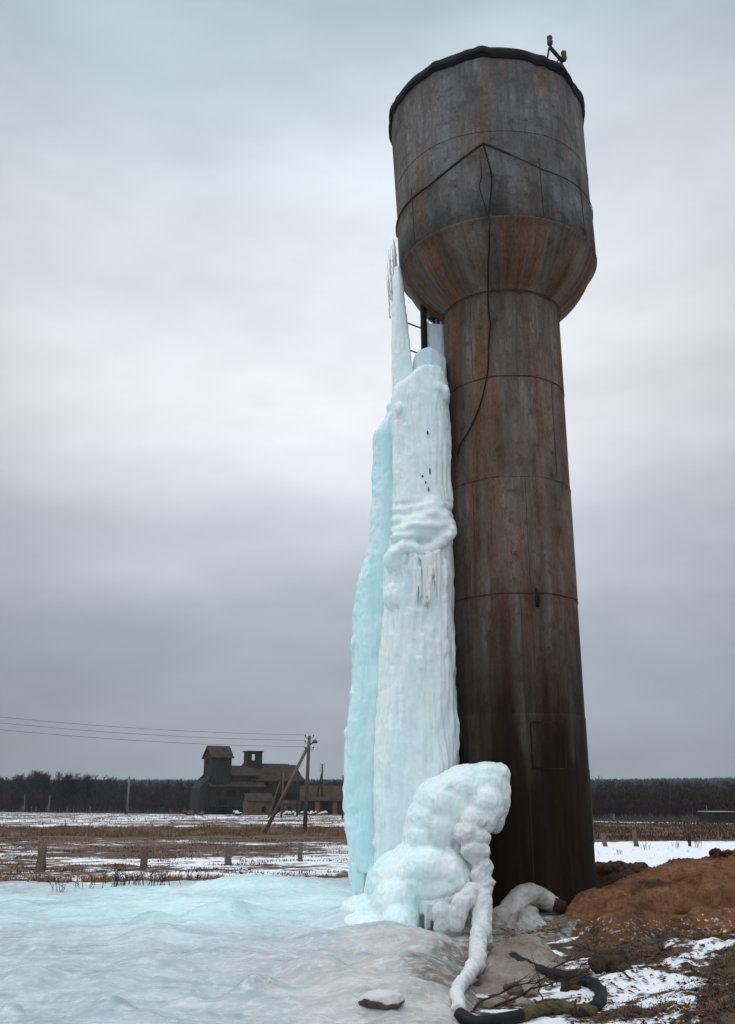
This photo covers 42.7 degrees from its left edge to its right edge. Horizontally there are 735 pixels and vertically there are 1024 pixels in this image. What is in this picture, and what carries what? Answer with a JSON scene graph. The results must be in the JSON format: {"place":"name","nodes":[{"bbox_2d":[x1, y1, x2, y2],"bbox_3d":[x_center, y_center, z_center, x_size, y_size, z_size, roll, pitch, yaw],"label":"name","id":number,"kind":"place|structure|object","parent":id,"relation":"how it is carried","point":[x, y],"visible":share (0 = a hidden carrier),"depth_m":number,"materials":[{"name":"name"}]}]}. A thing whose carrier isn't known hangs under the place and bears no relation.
{"place":"outdoors","nodes":[
{"label":"outdoors","id":0,"kind":"place"},
{"bbox_2d":[0,811,344,824],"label":"dry grass","id":1,"kind":"structure","parent":0,"point":[300,819],"depth_m":105.48,"materials":[{"name":"brown plant"}]},
{"bbox_2d":[0,821,345,837],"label":"dry grass","id":2,"kind":"structure","parent":0,"point":[225,830],"depth_m":66.46,"materials":[{"name":"brown plant"}]},
{"bbox_2d":[0,871,347,882],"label":"dry grass","id":3,"kind":"structure","parent":0,"point":[49,878],"depth_m":24.38,"materials":[{"name":"brown plant"}]},
{"bbox_2d":[0,804,734,1023],"bbox_3d":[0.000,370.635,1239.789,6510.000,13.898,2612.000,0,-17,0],"label":"ground","id":4,"kind":"structure","parent":0,"point":[660,850],"depth_m":38.10,"materials":[{"name":"white snow"}]},
{"bbox_2d":[6,773,27,811],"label":"bare tree","id":5,"kind":"object","parent":4,"relation":"on","point":[21,778],"visible":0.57,"depth_m":182.17,"materials":[{"name":"black plant"}]},
{"bbox_2d":[20,770,52,811],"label":"bare tree","id":6,"kind":"object","parent":4,"relation":"on","point":[34,773],"visible":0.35,"depth_m":180.45,"materials":[{"name":"black plant"}]},
{"bbox_2d":[35,846,46,871],"bbox_3d":[-11.520,12.342,33.160,0.297,1.014,0.289,0,-17,0],"label":"fence post","id":7,"kind":"object","parent":4,"relation":"on","point":[41,861],"visible":0.77,"depth_m":33.09,"materials":[{"name":"wood"}]},
{"bbox_2d":[32,771,60,811],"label":"bare tree","id":8,"kind":"object","parent":4,"relation":"on","point":[43,776],"visible":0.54,"depth_m":178.50,"materials":[{"name":"black plant"}]},
{"bbox_2d":[54,772,79,811],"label":"bare tree","id":9,"kind":"object","parent":4,"relation":"on","point":[69,777],"visible":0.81,"depth_m":178.13,"materials":[{"name":"black plant"}]},
{"bbox_2d":[73,874,96,888],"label":"weed","id":10,"kind":"object","parent":4,"relation":"on","point":[82,882],"visible":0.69,"depth_m":16.09,"materials":[{"name":"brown plant"}]},
{"bbox_2d":[74,773,101,811],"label":"bare tree","id":11,"kind":"object","parent":4,"relation":"on","point":[87,783],"visible":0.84,"depth_m":176.28,"materials":[{"name":"black plant"}]},
{"bbox_2d":[124,782,126,813],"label":"utility pole","id":12,"kind":"object","parent":4,"relation":"on","point":[125,797],"visible":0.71,"depth_m":148.19,"materials":[{"name":"grey wood"}]},
{"bbox_2d":[126,776,129,813],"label":"utility pole","id":13,"kind":"object","parent":4,"relation":"on","point":[127,805],"visible":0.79,"depth_m":143.43,"materials":[{"name":"concrete"}]},
{"bbox_2d":[123,872,148,884],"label":"weed","id":14,"kind":"object","parent":4,"relation":"on","point":[137,879],"visible":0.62,"depth_m":17.05,"materials":[{"name":"brown plant"}]},
{"bbox_2d":[139,845,148,868],"bbox_3d":[-8.119,12.614,34.121,0.273,0.971,0.262,0,-17,0],"label":"fence post","id":15,"kind":"object","parent":4,"relation":"on","point":[144,857],"visible":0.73,"depth_m":34.05,"materials":[{"name":"concrete"}]},
{"bbox_2d":[138,867,183,885],"bbox_3d":[-3.822,6.497,16.640,0.931,0.375,0.724,-13,-21,37],"label":"weed","id":16,"kind":"object","parent":4,"relation":"on","point":[152,877],"visible":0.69,"depth_m":16.63,"materials":[{"name":"brown plant"}]},
{"bbox_2d":[0,772,341,812],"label":"woods","id":17,"kind":"object","parent":4,"relation":"on","point":[113,788],"visible":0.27,"depth_m":180.84,"materials":[{"name":"brown plant"}]},
{"bbox_2d":[0,837,347,875],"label":"dry grass","id":18,"kind":"structure","parent":4,"relation":"on","point":[173,857],"depth_m":40.71,"materials":[{"name":"brown plant"}]},
{"bbox_2d":[183,810,203,815],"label":"rubble heap","id":19,"kind":"object","parent":4,"relation":"on","point":[191,812],"visible":0.84,"depth_m":131.03,"materials":[{"name":"stone"}]},
{"bbox_2d":[186,869,209,880],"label":"weed","id":20,"kind":"object","parent":4,"relation":"on","point":[197,875],"visible":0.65,"depth_m":18.86,"materials":[{"name":"brown plant"}]},
{"bbox_2d":[225,845,231,864],"bbox_3d":[-5.411,13.438,36.538,0.272,0.890,0.255,0,-17,0],"label":"fence post","id":21,"kind":"object","parent":4,"relation":"on","point":[228,853],"visible":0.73,"depth_m":36.46,"materials":[{"name":"wood"}]},
{"bbox_2d":[233,810,241,814],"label":"rubble heap","id":22,"kind":"object","parent":4,"relation":"on","point":[237,812],"visible":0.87,"depth_m":131.03,"materials":[{"name":"snow"}]},
{"bbox_2d":[190,746,304,814],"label":"grain mill","id":23,"kind":"object","parent":4,"relation":"on","point":[222,784],"visible":0.86,"depth_m":145.88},
{"bbox_2d":[219,800,226,812],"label":"door","id":24,"kind":"structure","parent":23,"relation":"in","point":[221,802],"depth_m":143.04,"materials":[{"name":"wood"}]},
{"bbox_2d":[226,791,235,796],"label":"window","id":25,"kind":"structure","parent":23,"relation":"in","point":[229,793],"depth_m":144.16,"materials":[{"name":"black glass"}]},
{"bbox_2d":[241,793,274,814],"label":"pale hut","id":26,"kind":"object","parent":4,"relation":"on","point":[257,803],"visible":0.9,"depth_m":134.41,"materials":[{"name":"paint"}]},
{"bbox_2d":[267,771,285,817],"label":"utility pole","id":27,"kind":"object","parent":4,"relation":"on","point":[282,780],"visible":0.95,"depth_m":115.36,"materials":[{"name":"grey wood"}]},
{"bbox_2d":[277,811,295,814],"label":"rubble heap","id":28,"kind":"object","parent":4,"relation":"on","point":[289,813],"visible":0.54,"depth_m":130.97,"materials":[{"name":"snow"}]},
{"bbox_2d":[262,735,317,833],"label":"utility pole","id":29,"kind":"object","parent":4,"relation":"on","point":[307,751],"visible":0.99,"depth_m":67.77,"materials":[{"name":"brown wood"}]},
{"bbox_2d":[4,717,295,734],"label":"power line","id":30,"kind":"object","parent":29,"relation":"attached to","point":[156,729],"visible":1,"depth_m":67.07,"materials":[{"name":"metal"}]},
{"bbox_2d":[0,729,301,746],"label":"power line","id":31,"kind":"object","parent":29,"relation":"attached to","point":[157,741],"visible":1,"depth_m":66.99,"materials":[{"name":"metal"}]},
{"bbox_2d":[4,723,304,740],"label":"power line","id":32,"kind":"object","parent":29,"relation":"attached to","point":[148,734],"visible":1,"depth_m":66.81,"materials":[{"name":"metal"}]},
{"bbox_2d":[0,875,580,1023],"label":"ice sheet","id":33,"kind":"object","parent":4,"relation":"on","point":[251,949],"visible":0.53,"depth_m":8.79,"materials":[{"name":"ice"}]},
{"bbox_2d":[48,877,68,891],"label":"weed","id":34,"kind":"object","parent":33,"relation":"on","point":[59,884],"visible":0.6,"depth_m":15.32,"materials":[{"name":"brown plant"}]},
{"bbox_2d":[101,865,128,887],"bbox_3d":[-4.462,6.418,16.538,0.487,0.437,0.899,4,-17,-13],"label":"weed","id":35,"kind":"object","parent":33,"relation":"on","point":[116,878],"visible":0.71,"depth_m":16.44,"materials":[{"name":"brown plant"}]},
{"bbox_2d":[358,989,404,1009],"bbox_3d":[0.103,3.595,6.907,0.348,0.148,0.220,0,-17,0],"label":"stone","id":36,"kind":"object","parent":33,"relation":"on","point":[382,999],"visible":0.82,"depth_m":6.85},
{"bbox_2d":[339,761,510,929],"bbox_3d":[0.625,4.340,11.626,2.480,2.448,2.050,0,-17,0],"label":"ice mound","id":37,"kind":"object","parent":33,"relation":"on","point":[418,872],"visible":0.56,"depth_m":11.65,"materials":[{"name":"white ice"}]},
{"bbox_2d":[432,811,495,1011],"bbox_3d":[0.808,3.854,9.390,0.757,1.582,4.777,-3,-17,10],"label":"iced hose","id":38,"kind":"object","parent":37,"relation":"hanging from","point":[472,836],"visible":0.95,"depth_m":10.97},
{"bbox_2d":[492,905,546,929],"bbox_3d":[1.715,5.041,11.361,0.894,0.495,0.629,-7,-18,22],"label":"frozen lump","id":39,"kind":"object","parent":33,"relation":"on","point":[528,917],"visible":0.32,"depth_m":11.38,"materials":[{"name":"white ice"}]},
{"bbox_2d":[474,934,567,1007],"bbox_3d":[1.448,4.351,8.803,0.922,0.460,3.162,-4,-17,13],"label":"brown ice apron","id":40,"kind":"object","parent":33,"relation":"on","point":[502,966],"visible":0.62,"depth_m":8.63,"materials":[{"name":"beige ice"}]},
{"bbox_2d":[552,945,610,967],"bbox_3d":[2.012,4.169,8.843,0.821,0.206,0.225,9,-19,-26],"label":"branch","id":41,"kind":"object","parent":40,"relation":"on","point":[575,958],"visible":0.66,"depth_m":8.76,"materials":[{"name":"brown plant"}]},
{"bbox_2d":[493,882,566,921],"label":"pipe","id":42,"kind":"structure","parent":33,"relation":"on","point":[517,898],"depth_m":11.89,"materials":[{"name":"white"}]},
{"bbox_2d":[283,800,300,814],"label":"grey hut","id":43,"kind":"object","parent":4,"relation":"on","point":[289,805],"visible":0.68,"depth_m":135.62,"materials":[{"name":"grey wood"}]},
{"bbox_2d":[296,775,297,815],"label":"utility pole","id":44,"kind":"object","parent":4,"relation":"on","point":[297,798],"visible":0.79,"depth_m":124.17,"materials":[{"name":"brown wood"}]},
{"bbox_2d":[298,842,302,861],"bbox_3d":[-2.722,13.863,38.061,0.226,0.898,0.203,0,-17,0],"label":"fence post","id":45,"kind":"object","parent":4,"relation":"on","point":[300,852],"visible":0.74,"depth_m":38.01,"materials":[{"name":"wood"}]},
{"bbox_2d":[300,811,327,814],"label":"rubble heap","id":46,"kind":"object","parent":4,"relation":"on","point":[315,813],"visible":0.69,"depth_m":131.03,"materials":[{"name":"snow"}]},
{"bbox_2d":[316,764,324,796],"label":"utility pole","id":47,"kind":"object","parent":4,"relation":"on","point":[321,779],"visible":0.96,"depth_m":134.41,"materials":[{"name":"brown wood"}]},
{"bbox_2d":[300,786,343,814],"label":"long shed","id":48,"kind":"structure","parent":4,"relation":"on","point":[330,801],"depth_m":133.10,"materials":[{"name":"paint"}]},
{"bbox_2d":[315,802,319,814],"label":"door","id":49,"kind":"structure","parent":48,"relation":"in","point":[317,804],"depth_m":132.71,"materials":[{"name":"paint"}]},
{"bbox_2d":[333,802,336,814],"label":"door","id":50,"kind":"structure","parent":48,"relation":"in","point":[334,803],"depth_m":132.82,"materials":[{"name":"paint"}]},
{"bbox_2d":[342,776,343,819],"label":"utility pole","id":51,"kind":"object","parent":4,"relation":"on","point":[342,795],"visible":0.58,"depth_m":105.26,"materials":[{"name":"grey wood"}]},
{"bbox_2d":[9,785,709,817],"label":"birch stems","id":52,"kind":"object","parent":4,"relation":"on","point":[603,792],"visible":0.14,"depth_m":127.76,"materials":[{"name":"grey plant"}]},
{"bbox_2d":[0,787,734,818],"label":"undergrowth","id":53,"kind":"object","parent":4,"relation":"on","point":[617,806],"visible":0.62,"depth_m":164.69,"materials":[{"name":"brown plant"}]},
{"bbox_2d":[2,776,734,803],"bbox_3d":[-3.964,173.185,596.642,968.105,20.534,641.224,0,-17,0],"label":"spruce forest","id":54,"kind":"object","parent":4,"relation":"on","point":[718,781],"visible":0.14,"depth_m":467.69,"materials":[{"name":"plant"}]},
{"bbox_2d":[454,1007,523,1023],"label":"black hose","id":55,"kind":"object","parent":4,"relation":"on","point":[462,1015],"visible":0.99,"depth_m":6.79,"materials":[{"name":"rubber"}]},
{"bbox_2d":[388,35,596,912],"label":"water tower","id":56,"kind":"structure","parent":4,"relation":"on","point":[496,245],"depth_m":14.54,"materials":[{"name":"metal"}]},
{"bbox_2d":[342,240,459,895],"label":"frozen waterfall","id":57,"kind":"structure","parent":56,"relation":"attached to","point":[401,734],"depth_m":13.62,"materials":[{"name":"ice"}]},
{"bbox_2d":[503,982,523,995],"bbox_3d":[1.220,4.005,7.836,0.180,0.154,0.197,0,-17,0],"label":"stone","id":58,"kind":"object","parent":4,"relation":"on","point":[516,990],"visible":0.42,"depth_m":7.77,"materials":[{"name":"grey stone"}]},
{"bbox_2d":[518,1000,576,1021],"bbox_3d":[1.334,3.753,7.075,0.521,0.124,0.203,6,-18,-19],"label":"mossy log","id":59,"kind":"object","parent":4,"relation":"on","point":[548,1008],"visible":0.95,"depth_m":7.08,"materials":[{"name":"green plant"}]},
{"bbox_2d":[509,952,607,1017],"bbox_3d":[1.696,4.039,8.026,0.510,0.206,2.206,1,-17,-4],"label":"bent pipe","id":60,"kind":"object","parent":4,"relation":"on","point":[599,990],"visible":0.62,"depth_m":7.88,"materials":[{"name":"black rubber"}]},
{"bbox_2d":[494,953,612,1007],"bbox_3d":[1.452,3.790,7.702,1.410,0.285,0.440,10,-20,-31],"label":"branch","id":61,"kind":"object","parent":60,"relation":"on","point":[521,995],"visible":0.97,"depth_m":7.64,"materials":[{"name":"brown plant"}]},
{"bbox_2d":[473,957,582,1010],"bbox_3d":[1.269,3.708,7.427,0.404,0.267,1.249,-12,-21,35],"label":"branch","id":62,"kind":"object","parent":61,"relation":"on","point":[504,991],"visible":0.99,"depth_m":7.39,"materials":[{"name":"brown plant"}]},
{"bbox_2d":[523,949,556,1001],"bbox_3d":[1.423,3.729,7.611,0.222,0.349,0.718,0,-17,0],"label":"branch","id":63,"kind":"object","parent":61,"relation":"on","point":[538,977],"visible":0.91,"depth_m":7.50,"materials":[{"name":"brown plant"}]},
{"bbox_2d":[560,977,581,991],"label":"sod clump","id":64,"kind":"object","parent":4,"relation":"on","point":[574,985],"visible":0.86,"depth_m":7.97,"materials":[{"name":"brown soil"}]},
{"bbox_2d":[581,1004,597,1015],"bbox_3d":[1.666,3.754,7.059,0.119,0.108,0.111,15,-22,-40],"label":"stone","id":65,"kind":"object","parent":4,"relation":"on","point":[591,1010],"visible":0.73,"depth_m":7.03,"materials":[{"name":"green stone"}]},
{"bbox_2d":[600,834,607,846],"bbox_3d":[12.396,17.246,49.123,0.386,0.804,0.223,0,-17,0],"label":"fence post","id":66,"kind":"object","parent":4,"relation":"on","point":[603,840],"visible":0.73,"depth_m":49.06,"materials":[{"name":"concrete"}]},
{"bbox_2d":[587,949,632,973],"bbox_3d":[2.168,4.054,8.425,0.410,0.242,0.338,0,-17,0],"label":"sod clump","id":67,"kind":"object","parent":4,"relation":"on","point":[619,958],"visible":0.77,"depth_m":8.34,"materials":[{"name":"brown soil"}]},
{"bbox_2d":[500,920,734,1023],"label":"leaf litter","id":68,"kind":"object","parent":4,"relation":"on","point":[633,1009],"visible":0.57,"depth_m":7.84,"materials":[{"name":"brown plant"}]},
{"bbox_2d":[539,922,629,978],"bbox_3d":[2.207,4.095,8.936,0.718,0.291,1.928,5,-18,-16],"label":"branch","id":69,"kind":"object","parent":68,"relation":"on","point":[622,971],"visible":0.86,"depth_m":9.00,"materials":[{"name":"brown plant"}]},
{"bbox_2d":[595,860,650,887],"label":"soil bank","id":70,"kind":"structure","parent":4,"relation":"on","point":[609,872],"depth_m":14.86,"materials":[{"name":"brown soil"}]},
{"bbox_2d":[632,829,638,846],"bbox_3d":[14.037,17.148,49.152,0.309,1.017,0.230,0,-17,0],"label":"fence post","id":71,"kind":"object","parent":4,"relation":"on","point":[635,839],"visible":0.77,"depth_m":49.09,"materials":[{"name":"brown wood"}]},
{"bbox_2d":[559,849,734,947],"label":"sand pile","id":72,"kind":"object","parent":4,"relation":"on","point":[690,896],"visible":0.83,"depth_m":11.62,"materials":[{"name":"brown sand"}]},
{"bbox_2d":[708,848,732,858],"bbox_3d":[4.931,4.788,13.080,0.324,0.220,0.318,0,-17,0],"label":"soil clod","id":73,"kind":"object","parent":72,"relation":"on","point":[716,852],"visible":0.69,"depth_m":12.97,"materials":[{"name":"brown soil"}]},
{"bbox_2d":[590,776,734,816],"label":"woods","id":74,"kind":"object","parent":4,"relation":"on","point":[672,791],"visible":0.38,"depth_m":142.94,"materials":[{"name":"plant"}]},
{"bbox_2d":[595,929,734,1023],"bbox_3d":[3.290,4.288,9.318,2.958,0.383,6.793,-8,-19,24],"label":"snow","id":75,"kind":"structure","parent":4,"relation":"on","point":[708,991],"depth_m":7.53,"materials":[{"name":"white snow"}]},
{"bbox_2d":[687,833,691,846],"bbox_3d":[16.909,17.308,49.324,0.174,0.818,0.151,0,-17,0],"label":"fence post","id":76,"kind":"object","parent":4,"relation":"on","point":[689,840],"visible":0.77,"depth_m":49.28,"materials":[{"name":"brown wood"}]},
{"bbox_2d":[683,786,697,816],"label":"bare tree","id":77,"kind":"object","parent":4,"relation":"on","point":[691,799],"visible":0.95,"depth_m":110.75,"materials":[{"name":"plant"}]},
{"bbox_2d":[697,805,734,822],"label":"woodland hut","id":78,"kind":"object","parent":4,"relation":"on","point":[715,816],"visible":0.93,"depth_m":93.36,"materials":[{"name":"wood"}]},
{"bbox_2d":[0,0,734,780],"label":"sky","id":79,"kind":"structure","parent":0,"point":[198,210],"materials":[{"name":"grey"}]},
{"bbox_2d":[593,819,734,840],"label":"dry grass","id":80,"kind":"structure","parent":0,"point":[686,827],"depth_m":70.80,"materials":[{"name":"brown plant"}]}
]}

